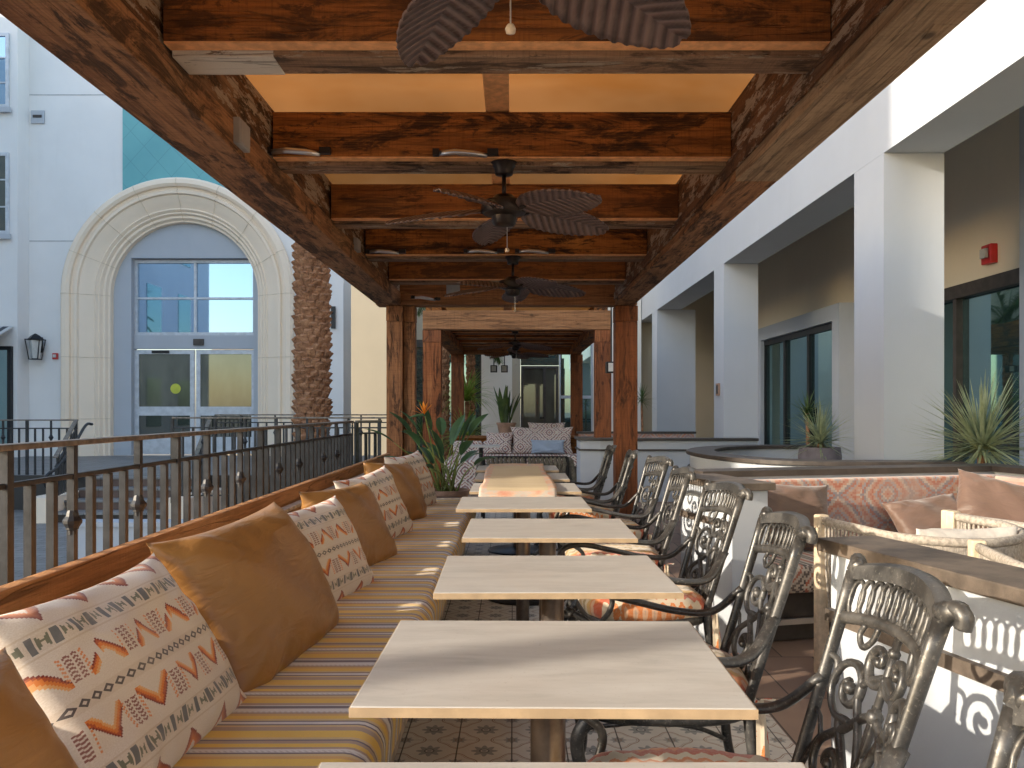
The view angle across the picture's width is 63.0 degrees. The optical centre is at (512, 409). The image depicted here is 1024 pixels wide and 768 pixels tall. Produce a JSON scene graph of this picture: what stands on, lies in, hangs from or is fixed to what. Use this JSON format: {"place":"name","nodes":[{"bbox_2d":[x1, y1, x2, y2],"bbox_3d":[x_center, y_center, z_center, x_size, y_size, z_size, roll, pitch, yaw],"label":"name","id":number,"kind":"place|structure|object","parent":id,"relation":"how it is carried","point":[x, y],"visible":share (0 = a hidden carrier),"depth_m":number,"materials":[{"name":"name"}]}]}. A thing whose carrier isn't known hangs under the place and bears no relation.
{"place":"outdoors","nodes":[
{"label":"outdoors","id":0,"kind":"place"},
{"bbox_2d":[14,510,66,580],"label":"plaza paving","id":1,"kind":"structure","parent":0,"point":[40,546],"depth_m":9.97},
{"bbox_2d":[36,475,220,522],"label":"entrance steps","id":2,"kind":"structure","parent":1,"relation":"on","point":[41,507],"depth_m":12.36,"materials":[{"name":"concrete"}]},
{"bbox_2d":[53,420,77,495],"bbox_3d":[-6.838,0.901,12.809,0.070,1.480,1.484,0,0,-17],"label":"iron railing","id":3,"kind":"object","parent":2,"relation":"on","point":[62,484],"visible":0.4,"depth_m":12.62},
{"bbox_2d":[43,422,92,488],"bbox_3d":[-6.707,0.665,12.673,0.123,0.913,2.202,0,0,-12],"label":"handrail","id":4,"kind":"object","parent":3,"relation":"attached to","point":[60,463],"visible":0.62,"depth_m":12.25,"materials":[{"name":"black metal"}]},
{"bbox_2d":[195,420,210,492],"bbox_3d":[-4.751,0.907,12.804,0.070,1.491,1.462,0,0,-12],"label":"iron railing","id":5,"kind":"object","parent":2,"relation":"on","point":[198,450],"visible":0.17,"depth_m":12.62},
{"bbox_2d":[212,285,386,454],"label":"cream wall building","id":6,"kind":"structure","parent":1,"relation":"on","point":[368,355],"depth_m":25.00,"materials":[{"name":"paint"}]},
{"bbox_2d":[78,519,192,558],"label":"planter wall","id":7,"kind":"structure","parent":0,"point":[82,539],"depth_m":9.00,"materials":[{"name":"white paint"}]},
{"bbox_2d":[14,455,373,509],"bbox_3d":[-6.960,1.345,16.425,10.080,0.570,5.850,0,0,0],"label":"entrance landing","id":8,"kind":"object","parent":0,"point":[87,463],"depth_m":15.58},
{"bbox_2d":[0,419,77,474],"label":"iron railing","id":9,"kind":"object","parent":8,"relation":"on","point":[26,428],"visible":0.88,"depth_m":13.59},
{"bbox_2d":[0,14,350,456],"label":"arched building","id":10,"kind":"structure","parent":8,"relation":"on","point":[125,235],"depth_m":19.00,"materials":[{"name":"white paint"}]},
{"bbox_2d":[0,152,10,238],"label":"window","id":11,"kind":"structure","parent":10,"relation":"in","point":[4,156],"depth_m":18.53,"materials":[{"name":"white metal"}]},
{"bbox_2d":[0,33,10,112],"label":"window","id":12,"kind":"structure","parent":10,"relation":"in","point":[5,107],"depth_m":18.52,"materials":[{"name":"white metal"}]},
{"bbox_2d":[24,334,45,359],"bbox_3d":[-10.720,-1.415,18.785,0.380,0.590,0.410,0,0,0],"label":"wall lantern","id":13,"kind":"object","parent":10,"relation":"attached to","point":[36,347],"depth_m":18.70,"materials":[{"name":"black metal"}]},
{"bbox_2d":[31,110,44,123],"bbox_3d":[-10.780,-6.640,18.968,0.300,0.300,0.045,0,0,0],"label":"wall vent","id":14,"kind":"object","parent":10,"relation":"attached to","point":[37,116],"depth_m":18.96,"materials":[{"name":"metal"}]},
{"bbox_2d":[134,350,195,453],"bbox_3d":[-8.160,-0.180,19.620,1.400,2.440,0.080,0,0,0],"label":"sliding door","id":15,"kind":"structure","parent":10,"relation":"in","point":[155,404],"depth_m":19.61,"materials":[{"name":"white metal"}]},
{"bbox_2d":[134,260,253,334],"bbox_3d":[-7.440,-2.620,19.630,2.840,1.760,0.100,0,0,0],"label":"window frame","id":16,"kind":"structure","parent":10,"relation":"in","point":[172,297],"depth_m":19.63,"materials":[{"name":"glass"}]},
{"bbox_2d":[196,350,253,453],"bbox_3d":[-6.720,-0.180,19.620,1.400,2.440,0.080,0,0,0],"label":"sliding door","id":17,"kind":"structure","parent":10,"relation":"in","point":[224,378],"depth_m":19.61,"materials":[{"name":"glass"}]},
{"bbox_2d":[331,306,335,327],"bbox_3d":[-4.204,-2.090,18.898,0.395,0.500,0.074,0,0,-21],"label":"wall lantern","id":18,"kind":"object","parent":10,"relation":"attached to","point":[333,316],"depth_m":18.94,"materials":[{"name":"black metal"}]},
{"bbox_2d":[214,414,385,469],"bbox_3d":[-3.709,0.640,14.600,3.019,1.120,0.070,0,0,0],"label":"iron railing","id":19,"kind":"object","parent":8,"relation":"on","point":[240,422],"visible":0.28,"depth_m":14.59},
{"bbox_2d":[291,242,333,440],"bbox_3d":[-3.521,-4.180,13.883,5.498,10.720,5.458,0,0,0],"label":"palm tree","id":20,"kind":"object","parent":8,"relation":"on","point":[311,352],"visible":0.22,"depth_m":13.76,"materials":[{"name":"brown plant"}]},
{"bbox_2d":[137,349,520,412],"label":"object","id":21,"kind":"structure","parent":0,"point":[137,349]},
{"bbox_2d":[394,512,807,767],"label":"terrace tiles","id":22,"kind":"object","parent":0,"point":[464,740],"depth_m":3.23,"materials":[{"name":"tile"}]},
{"bbox_2d":[0,453,475,767],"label":"banquette bench","id":23,"kind":"object","parent":22,"relation":"on","point":[294,714],"visible":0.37,"depth_m":2.56,"materials":[{"name":"fabric"}]},
{"bbox_2d":[0,647,78,767],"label":"throw pillow","id":24,"kind":"object","parent":23,"relation":"on","point":[29,738],"visible":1,"depth_m":1.36,"materials":[{"name":"brown fabric"}]},
{"bbox_2d":[0,553,246,767],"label":"throw pillow","id":25,"kind":"object","parent":23,"relation":"on","point":[131,668],"visible":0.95,"depth_m":1.79,"materials":[{"name":"fabric"}]},
{"bbox_2d":[146,502,338,692],"bbox_3d":[-0.824,0.597,2.719,0.268,0.556,0.840,-28,-3,7],"label":"throw pillow","id":26,"kind":"object","parent":23,"relation":"on","point":[255,588],"visible":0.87,"depth_m":2.49,"materials":[{"name":"brown fabric"}]},
{"bbox_2d":[288,496,373,600],"bbox_3d":[-0.815,0.619,3.501,0.189,0.472,0.720,-27,-5,13],"label":"throw pillow","id":27,"kind":"object","parent":23,"relation":"on","point":[327,529],"visible":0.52,"depth_m":3.52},
{"bbox_2d":[298,482,396,565],"bbox_3d":[-0.832,0.622,4.300,0.240,0.501,0.720,-27,-7,11],"label":"throw pillow","id":28,"kind":"object","parent":23,"relation":"on","point":[360,505],"visible":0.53,"depth_m":4.25,"materials":[{"name":"brown fabric"}]},
{"bbox_2d":[333,466,412,538],"bbox_3d":[-0.833,0.602,5.118,0.188,0.485,0.720,-25,-4,15],"label":"throw pillow","id":29,"kind":"object","parent":23,"relation":"on","point":[380,483],"visible":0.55,"depth_m":5.12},
{"bbox_2d":[363,462,426,519],"bbox_3d":[-0.817,0.599,5.919,0.239,0.494,0.660,-23,-11,18],"label":"throw pillow","id":30,"kind":"object","parent":23,"relation":"on","point":[407,482],"visible":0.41,"depth_m":5.86,"materials":[{"name":"brown fabric"}]},
{"bbox_2d":[384,450,436,505],"bbox_3d":[-0.814,0.586,6.778,0.194,0.500,0.660,-21,-4,17],"label":"throw pillow","id":31,"kind":"object","parent":23,"relation":"on","point":[416,461],"visible":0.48,"depth_m":6.78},
{"bbox_2d":[366,400,495,497],"bbox_3d":[-0.764,0.581,7.936,1.224,1.358,1.165,0,0,0],"label":"bird of paradise","id":32,"kind":"object","parent":22,"relation":"on","point":[430,451],"visible":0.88,"depth_m":8.00,"materials":[{"name":"plant"}]},
{"bbox_2d":[0,0,986,513],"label":"pergola","id":33,"kind":"object","parent":22,"relation":"on","point":[726,112],"visible":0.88,"depth_m":4.62,"materials":[{"name":"brown wood"}]},
{"bbox_2d":[233,117,249,152],"bbox_3d":[-1.315,-1.333,4.060,0.039,0.125,0.160,0,0,0],"label":"junction box","id":34,"kind":"object","parent":33,"relation":"attached to","point":[241,134],"visible":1,"depth_m":4.01,"materials":[{"name":"grey plastic"}]},
{"bbox_2d":[267,147,330,155],"bbox_3d":[-1.180,-1.415,4.590,0.360,0.048,0.040,0,0,0],"label":"tube lamp","id":35,"kind":"object","parent":33,"relation":"attached to","point":[303,151],"visible":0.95,"depth_m":4.58,"materials":[{"name":"silver metal"}]},
{"bbox_2d":[353,238,360,252],"bbox_3d":[-1.315,-1.390,7.075,0.039,0.100,0.150,0,0,0],"label":"junction box","id":36,"kind":"object","parent":33,"relation":"attached to","point":[357,244],"visible":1,"depth_m":7.00,"materials":[{"name":"grey plastic"}]},
{"bbox_2d":[365,249,405,254],"bbox_3d":[-1.140,-1.412,7.490,0.360,0.048,0.040,0,0,0],"label":"tube lamp","id":37,"kind":"object","parent":33,"relation":"attached to","point":[401,251],"visible":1,"depth_m":7.48,"materials":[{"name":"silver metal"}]},
{"bbox_2d":[446,285,459,293],"bbox_3d":[-0.665,-1.355,9.313,0.150,0.130,0.034,0,0,0],"label":"junction box","id":38,"kind":"object","parent":33,"relation":"attached to","point":[452,288],"visible":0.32,"depth_m":9.30,"materials":[{"name":"grey plastic"}]},
{"bbox_2d":[432,148,497,157],"bbox_3d":[-0.260,-1.408,4.595,0.360,0.048,0.040,0,0,0],"label":"tube lamp","id":39,"kind":"object","parent":33,"relation":"attached to","point":[491,152],"visible":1,"depth_m":4.58,"materials":[{"name":"silver metal"}]},
{"bbox_2d":[464,249,503,253],"bbox_3d":[-0.260,-1.415,7.490,0.360,0.048,0.040,0,0,0],"label":"tube lamp","id":40,"kind":"object","parent":33,"relation":"attached to","point":[466,251],"visible":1,"depth_m":7.48,"materials":[{"name":"silver metal"}]},
{"bbox_2d":[385,159,608,251],"bbox_3d":[0.002,-1.145,4.743,1.275,0.510,1.329,0,0,-28],"label":"ceiling fan","id":41,"kind":"object","parent":33,"relation":"hanging from","point":[556,211],"visible":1,"depth_m":4.67,"materials":[{"name":"brown metal"}]},
{"bbox_2d":[444,255,585,311],"bbox_3d":[0.056,-1.145,7.630,1.275,0.510,1.329,0,0,-14],"label":"ceiling fan","id":42,"kind":"object","parent":33,"relation":"hanging from","point":[517,289],"visible":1,"depth_m":7.58,"materials":[{"name":"wood"}]},
{"bbox_2d":[515,249,554,253],"bbox_3d":[0.200,-1.415,7.490,0.360,0.048,0.040,0,0,0],"label":"tube lamp","id":43,"kind":"object","parent":33,"relation":"attached to","point":[517,251],"visible":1,"depth_m":7.48,"materials":[{"name":"silver metal"}]},
{"bbox_2d":[396,0,690,66],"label":"ceiling fan","id":44,"kind":"object","parent":33,"relation":"hanging from","point":[428,31],"visible":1,"depth_m":2.35,"materials":[{"name":"wicker"}]},
{"bbox_2d":[605,307,612,372],"bbox_3d":[1.400,-1.270,11.899,0.150,1.500,0.153,0,0,0],"label":"conduit","id":45,"kind":"object","parent":33,"relation":"hanging from","point":[608,367],"visible":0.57,"depth_m":11.89,"materials":[{"name":"grey metal"}]},
{"bbox_2d":[476,466,558,554],"bbox_3d":[0.040,0.889,7.480,0.714,0.738,0.604,0,0,0],"label":"dining table","id":46,"kind":"object","parent":22,"relation":"on","point":[508,549],"visible":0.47,"depth_m":7.38,"materials":[{"name":"laminate"}]},
{"bbox_2d":[474,473,569,481],"bbox_3d":[0.070,0.889,6.550,0.714,0.738,0.604,0,0,0],"label":"dining table","id":47,"kind":"object","parent":22,"relation":"on","point":[555,477],"visible":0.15,"depth_m":6.40,"materials":[{"name":"laminate"}]},
{"bbox_2d":[478,463,556,496],"bbox_3d":[0.030,0.526,6.467,0.510,0.068,2.505,0,0,0],"label":"table runner","id":48,"kind":"object","parent":47,"relation":"on","point":[516,480],"visible":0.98,"depth_m":5.78,"materials":[{"name":"fabric"}]},
{"bbox_2d":[456,497,591,620],"bbox_3d":[0.055,0.889,4.690,0.714,0.738,0.604,0,0,0],"label":"dining table","id":49,"kind":"object","parent":22,"relation":"on","point":[522,507],"visible":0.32,"depth_m":4.65,"materials":[{"name":"laminate"}]},
{"bbox_2d":[475,456,575,518],"bbox_3d":[0.140,0.885,9.490,1.123,0.750,0.690,0,0,0],"label":"rope loveseat","id":50,"kind":"object","parent":22,"relation":"on","point":[567,465],"visible":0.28,"depth_m":9.18,"materials":[{"name":"black metal"}]},
{"bbox_2d":[469,483,581,605],"bbox_3d":[0.080,0.889,5.620,0.714,0.738,0.604,0,0,0],"label":"dining table","id":51,"kind":"object","parent":22,"relation":"on","point":[567,488],"visible":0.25,"depth_m":5.44,"materials":[{"name":"laminate"}]},
{"bbox_2d":[462,519,637,620],"bbox_3d":[0.153,0.889,3.690,0.714,0.738,0.604,0,0,1],"label":"dining table","id":52,"kind":"object","parent":22,"relation":"on","point":[547,535],"visible":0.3,"depth_m":3.60,"materials":[{"name":"laminate"}]},
{"bbox_2d":[349,620,757,761],"bbox_3d":[0.074,0.889,1.760,0.714,0.738,0.604,0,0,1],"label":"dining table","id":53,"kind":"object","parent":22,"relation":"on","point":[547,678],"visible":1,"depth_m":1.65,"materials":[{"name":"laminate"}]},
{"bbox_2d":[433,555,683,620],"bbox_3d":[0.127,0.889,2.680,0.714,0.738,0.604,0,0,-1],"label":"dining table","id":54,"kind":"object","parent":22,"relation":"on","point":[552,583],"visible":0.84,"depth_m":2.59,"materials":[{"name":"laminate"}]},
{"bbox_2d":[317,762,806,767],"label":"dining table","id":55,"kind":"object","parent":22,"relation":"on","point":[561,764],"visible":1,"depth_m":1.22,"materials":[{"name":"laminate"}]},
{"bbox_2d":[532,445,616,555],"bbox_3d":[0.548,0.788,7.447,0.750,0.952,0.620,0,0,3],"label":"metal armchair","id":56,"kind":"object","parent":22,"relation":"on","point":[600,478],"visible":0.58,"depth_m":7.29,"materials":[{"name":"metal"}]},
{"bbox_2d":[548,449,638,550],"bbox_3d":[0.598,0.788,6.497,0.750,0.952,0.620,0,0,4],"label":"metal armchair","id":57,"kind":"object","parent":22,"relation":"on","point":[620,487],"visible":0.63,"depth_m":6.28,"materials":[{"name":"metal"}]},
{"bbox_2d":[557,455,673,605],"bbox_3d":[0.668,0.788,5.606,0.750,0.952,0.620,0,0,-7],"label":"metal armchair","id":58,"kind":"object","parent":22,"relation":"on","point":[662,466],"visible":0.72,"depth_m":5.66,"materials":[{"name":"metal"}]},
{"bbox_2d":[557,465,695,620],"bbox_3d":[0.608,0.788,4.579,0.750,0.952,0.620,0,0,1],"label":"metal armchair","id":59,"kind":"object","parent":22,"relation":"on","point":[664,535],"visible":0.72,"depth_m":4.55,"materials":[{"name":"metal"}]},
{"bbox_2d":[557,479,752,648],"bbox_3d":[0.603,0.788,3.585,0.750,0.952,0.620,0,0,-6],"label":"metal armchair","id":60,"kind":"object","parent":22,"relation":"on","point":[736,496],"visible":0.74,"depth_m":3.45,"materials":[{"name":"metal"}]},
{"bbox_2d":[564,506,817,761],"bbox_3d":[0.503,0.788,2.547,0.750,0.952,0.620,0,0,3],"label":"metal armchair","id":61,"kind":"object","parent":22,"relation":"on","point":[797,535],"visible":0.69,"depth_m":2.52,"materials":[{"name":"metal"}]},
{"bbox_2d":[581,553,974,767],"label":"metal armchair","id":62,"kind":"object","parent":22,"relation":"on","point":[935,615],"visible":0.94,"depth_m":1.69,"materials":[{"name":"metal"}]},
{"bbox_2d":[986,671,1023,767],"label":"metal armchair","id":63,"kind":"object","parent":22,"relation":"on","point":[1007,746],"visible":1,"depth_m":0.99,"materials":[{"name":"metal"}]},
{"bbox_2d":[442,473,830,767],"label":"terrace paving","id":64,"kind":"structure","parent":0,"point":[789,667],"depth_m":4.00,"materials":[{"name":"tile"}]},
{"bbox_2d":[0,421,353,585],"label":"iron railing","id":65,"kind":"object","parent":64,"relation":"on","point":[312,457],"visible":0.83,"depth_m":4.06,"materials":[{"name":"metal"}]},
{"bbox_2d":[170,417,385,502],"bbox_3d":[-3.159,0.680,11.300,2.919,1.160,0.070,0,0,0],"label":"iron railing","id":66,"kind":"object","parent":64,"relation":"on","point":[245,441],"visible":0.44,"depth_m":11.29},
{"bbox_2d":[354,420,381,463],"bbox_3d":[-1.627,0.690,9.394,0.331,1.140,0.064,0,0,-40],"label":"iron railing","id":67,"kind":"object","parent":64,"relation":"on","point":[356,441],"visible":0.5,"depth_m":9.34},
{"bbox_2d":[417,307,450,463],"bbox_3d":[-1.501,-1.503,19.407,3.018,5.761,3.070,0,0,0],"label":"palm tree","id":68,"kind":"object","parent":64,"relation":"on","point":[445,375],"visible":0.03,"depth_m":19.29,"materials":[{"name":"brown plant"}]},
{"bbox_2d":[417,411,452,455],"bbox_3d":[-1.726,0.587,16.571,1.418,1.345,1.521,0,0,0],"label":"fern bush","id":69,"kind":"object","parent":64,"relation":"on","point":[420,426],"visible":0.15,"depth_m":16.58,"materials":[{"name":"green plant"}]},
{"bbox_2d":[442,408,495,456],"bbox_3d":[-0.964,0.576,17.240,1.509,1.368,1.531,0,0,0],"label":"fern bush","id":70,"kind":"object","parent":64,"relation":"on","point":[474,432],"visible":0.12,"depth_m":17.05,"materials":[{"name":"green plant"}]},
{"bbox_2d":[443,369,497,420],"bbox_3d":[-1.078,0.097,19.556,1.775,2.327,1.674,0,0,0],"label":"ponytail palm","id":71,"kind":"object","parent":64,"relation":"on","point":[468,394],"visible":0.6,"depth_m":19.53,"materials":[{"name":"green plant"}]},
{"bbox_2d":[450,354,503,434],"bbox_3d":[-0.988,-0.921,20.417,2.278,4.589,2.181,0,0,-21],"label":"palm tree","id":72,"kind":"object","parent":64,"relation":"on","point":[470,363],"visible":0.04,"depth_m":20.32,"materials":[{"name":"brown plant"}]},
{"bbox_2d":[469,445,499,494],"bbox_3d":[-0.480,0.899,12.600,0.560,0.722,0.560,0,0,0],"label":"bistro table","id":73,"kind":"object","parent":64,"relation":"on","point":[480,447],"visible":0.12,"depth_m":12.53,"materials":[{"name":"laminate"}]},
{"bbox_2d":[494,386,521,435],"bbox_3d":[-0.138,0.010,15.394,0.493,0.941,0.719,0,0,-20],"label":"snake plant","id":74,"kind":"object","parent":64,"relation":"on","point":[504,425],"visible":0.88,"depth_m":15.34,"materials":[{"name":"green plant"}]},
{"bbox_2d":[443,435,578,488],"bbox_3d":[0.080,0.870,14.275,2.380,0.780,2.550,0,0,0],"label":"tribal sofa","id":75,"kind":"object","parent":64,"relation":"on","point":[468,482],"visible":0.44,"depth_m":14.60,"materials":[{"name":"fabric"}]},
{"bbox_2d":[485,432,512,453],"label":"throw pillow","id":76,"kind":"object","parent":75,"relation":"on","point":[503,440],"visible":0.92,"depth_m":14.93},
{"bbox_2d":[510,427,572,453],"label":"throw pillow","id":77,"kind":"object","parent":75,"relation":"on","point":[522,439],"visible":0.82,"depth_m":14.99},
{"bbox_2d":[528,422,565,427],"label":"throw pillow","id":78,"kind":"object","parent":75,"relation":"on","point":[546,425],"visible":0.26,"depth_m":15.31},
{"bbox_2d":[531,440,564,453],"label":"throw pillow","id":79,"kind":"object","parent":75,"relation":"on","point":[547,446],"visible":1,"depth_m":14.80,"materials":[{"name":"blue fabric"}]},
{"bbox_2d":[422,307,610,487],"bbox_3d":[0.080,-0.287,15.960,2.968,3.095,5.960,0,0,0],"label":"pergola","id":80,"kind":"object","parent":64,"relation":"on","point":[459,333],"visible":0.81,"depth_m":12.99,"materials":[{"name":"brown wood"}]},
{"bbox_2d":[478,331,551,358],"bbox_3d":[0.095,-1.145,14.616,1.275,0.510,1.329,0,0,-20],"label":"ceiling fan","id":81,"kind":"object","parent":80,"relation":"hanging from","point":[514,345],"visible":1,"depth_m":14.54,"materials":[{"name":"brown metal"}]},
{"bbox_2d":[485,340,548,364],"bbox_3d":[0.096,-1.145,16.891,1.275,0.510,1.329,0,0,5],"label":"ceiling fan","id":82,"kind":"object","parent":80,"relation":"hanging from","point":[520,355],"visible":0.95,"depth_m":16.83,"materials":[{"name":"wood"}]},
{"bbox_2d":[416,299,640,455],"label":"building","id":83,"kind":"structure","parent":64,"relation":"on","point":[545,389],"depth_m":22.01,"materials":[{"name":"beige paint"}]},
{"bbox_2d":[417,345,422,454],"bbox_3d":[-2.300,-0.225,22.030,0.600,2.930,0.100,0,0,0],"label":"window","id":84,"kind":"structure","parent":83,"relation":"in","point":[419,347],"depth_m":22.02,"materials":[{"name":"clear glass"}]},
{"bbox_2d":[449,355,450,455],"bbox_3d":[-1.700,-0.225,22.030,0.600,2.930,0.100,0,0,0],"label":"window","id":85,"kind":"structure","parent":83,"relation":"in","point":[450,355],"depth_m":22.02,"materials":[{"name":"teal glass"}]},
{"bbox_2d":[464,355,480,434],"bbox_3d":[-1.110,-0.225,22.030,0.580,2.930,0.100,0,0,0],"label":"window","id":86,"kind":"structure","parent":83,"relation":"in","point":[477,357],"depth_m":22.02,"materials":[{"name":"clear glass"}]},
{"bbox_2d":[521,366,558,427],"bbox_3d":[0.710,0.045,21.995,1.000,2.390,0.170,0,0,0],"label":"entrance door","id":87,"kind":"structure","parent":83,"relation":"in","point":[539,384],"depth_m":22.01,"materials":[{"name":"grey glass"}]},
{"bbox_2d":[559,355,569,427],"bbox_3d":[1.410,-0.295,22.030,0.380,3.070,0.100,0,0,0],"label":"window","id":88,"kind":"structure","parent":83,"relation":"in","point":[564,360],"depth_m":22.02,"materials":[{"name":"glass"}]},
{"bbox_2d":[582,344,592,430],"bbox_3d":[1.860,-0.295,22.030,0.480,3.070,0.100,0,0,0],"label":"window","id":89,"kind":"structure","parent":83,"relation":"in","point":[587,353],"depth_m":22.02,"materials":[{"name":"glass"}]},
{"bbox_2d":[576,431,695,437],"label":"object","id":90,"kind":"object","parent":64,"relation":"on","point":[677,434],"visible":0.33,"depth_m":15.20,"materials":[{"name":"white paint"}]},
{"bbox_2d":[638,383,653,430],"bbox_3d":[2.462,0.368,15.897,0.530,1.783,0.612,0,0,45],"label":"dracaena plant","id":91,"kind":"object","parent":64,"relation":"on","point":[641,394],"visible":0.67,"depth_m":15.88,"materials":[{"name":"green plant"}]},
{"bbox_2d":[686,445,965,468],"bbox_3d":[2.517,0.825,7.775,1.746,0.870,3.120,0,0,0],"label":"curved planter","id":92,"kind":"object","parent":64,"relation":"on","point":[736,456],"visible":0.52,"depth_m":6.97,"materials":[{"name":"white paint"}]},
{"bbox_2d":[775,396,853,459],"bbox_3d":[3.091,0.324,8.459,0.955,0.951,0.899,0,0,0],"label":"yucca plant","id":93,"kind":"object","parent":92,"relation":"on","point":[820,450],"visible":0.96,"depth_m":8.37,"materials":[{"name":"green plant"}]},
{"bbox_2d":[641,0,1023,465],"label":"colonnade building","id":94,"kind":"structure","parent":64,"relation":"on","point":[843,270],"depth_m":9.71,"materials":[{"name":"white paint"}]},
{"bbox_2d":[764,323,831,446],"bbox_3d":[5.255,-0.088,15.440,0.170,2.675,3.870,0,0,0],"label":"glass door","id":95,"kind":"structure","parent":94,"relation":"in","point":[795,363],"depth_m":15.59,"materials":[{"name":"glass"}]},
{"bbox_2d":[944,268,1018,464],"bbox_3d":[5.509,-0.135,10.400,0.178,2.770,3.280,0,0,0],"label":"glass door","id":96,"kind":"structure","parent":94,"relation":"in","point":[981,316],"depth_m":9.79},
{"bbox_2d":[979,243,997,264],"bbox_3d":[5.534,-1.810,9.750,0.128,0.224,0.204,0,0,0],"label":"fire alarm","id":97,"kind":"object","parent":94,"relation":"attached to","point":[988,254],"visible":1,"depth_m":9.69,"materials":[{"name":"red plastic"}]},
{"bbox_2d":[676,463,1023,654],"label":"banquette wall","id":98,"kind":"structure","parent":64,"relation":"on","point":[733,569],"depth_m":4.64,"materials":[{"name":"white paint"}]},
{"bbox_2d":[754,474,1023,640],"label":"coral banquette","id":99,"kind":"object","parent":64,"relation":"on","point":[857,500],"visible":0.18,"depth_m":5.22,"materials":[{"name":"fabric"}]},
{"bbox_2d":[768,484,830,549],"bbox_3d":[1.651,0.638,4.997,0.560,0.424,0.177,4,-17,-10],"label":"throw pillow","id":100,"kind":"object","parent":99,"relation":"on","point":[809,502],"visible":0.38,"depth_m":4.96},
{"bbox_2d":[881,493,956,534],"bbox_3d":[2.567,0.694,5.132,0.500,0.360,0.178,-6,-39,-9],"label":"throw pillow","id":101,"kind":"object","parent":99,"relation":"on","point":[908,516],"visible":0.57,"depth_m":5.10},
{"bbox_2d":[956,468,1023,528],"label":"throw pillow","id":102,"kind":"object","parent":99,"relation":"on","point":[980,495],"visible":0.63,"depth_m":5.06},
{"bbox_2d":[814,510,1023,672],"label":"rope barrel chair","id":103,"kind":"object","parent":64,"relation":"on","point":[1005,538],"visible":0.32,"depth_m":3.75,"materials":[{"name":"fabric"}]},
{"bbox_2d":[817,535,1023,767],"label":"stub wall","id":104,"kind":"structure","parent":64,"relation":"on","point":[957,723],"depth_m":1.97,"materials":[{"name":"white paint"}]},
{"bbox_2d":[901,369,1023,465],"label":"yucca plant","id":105,"kind":"object","parent":64,"relation":"on","point":[979,436],"visible":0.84,"depth_m":6.39,"materials":[{"name":"green plant"}]},
{"bbox_2d":[945,510,1023,528],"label":"rope barrel chair","id":106,"kind":"object","parent":64,"relation":"on","point":[950,521],"visible":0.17,"depth_m":4.10,"materials":[{"name":"fabric"}]},
{"bbox_2d":[968,539,1023,567],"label":"rope barrel chair","id":107,"kind":"object","parent":64,"relation":"on","point":[979,548],"visible":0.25,"depth_m":3.08,"materials":[{"name":"beige fabric"}]},
{"bbox_2d":[574,436,758,501],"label":"planter wall","id":108,"kind":"structure","parent":0,"point":[590,451],"depth_m":11.42,"materials":[{"name":"white paint"}]},
{"bbox_2d":[786,389,830,444],"bbox_3d":[4.710,0.451,13.376,0.831,1.617,0.789,0,0,0],"label":"yucca plant","id":109,"kind":"object","parent":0,"point":[808,410],"visible":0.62,"depth_m":13.38,"materials":[{"name":"green plant"}]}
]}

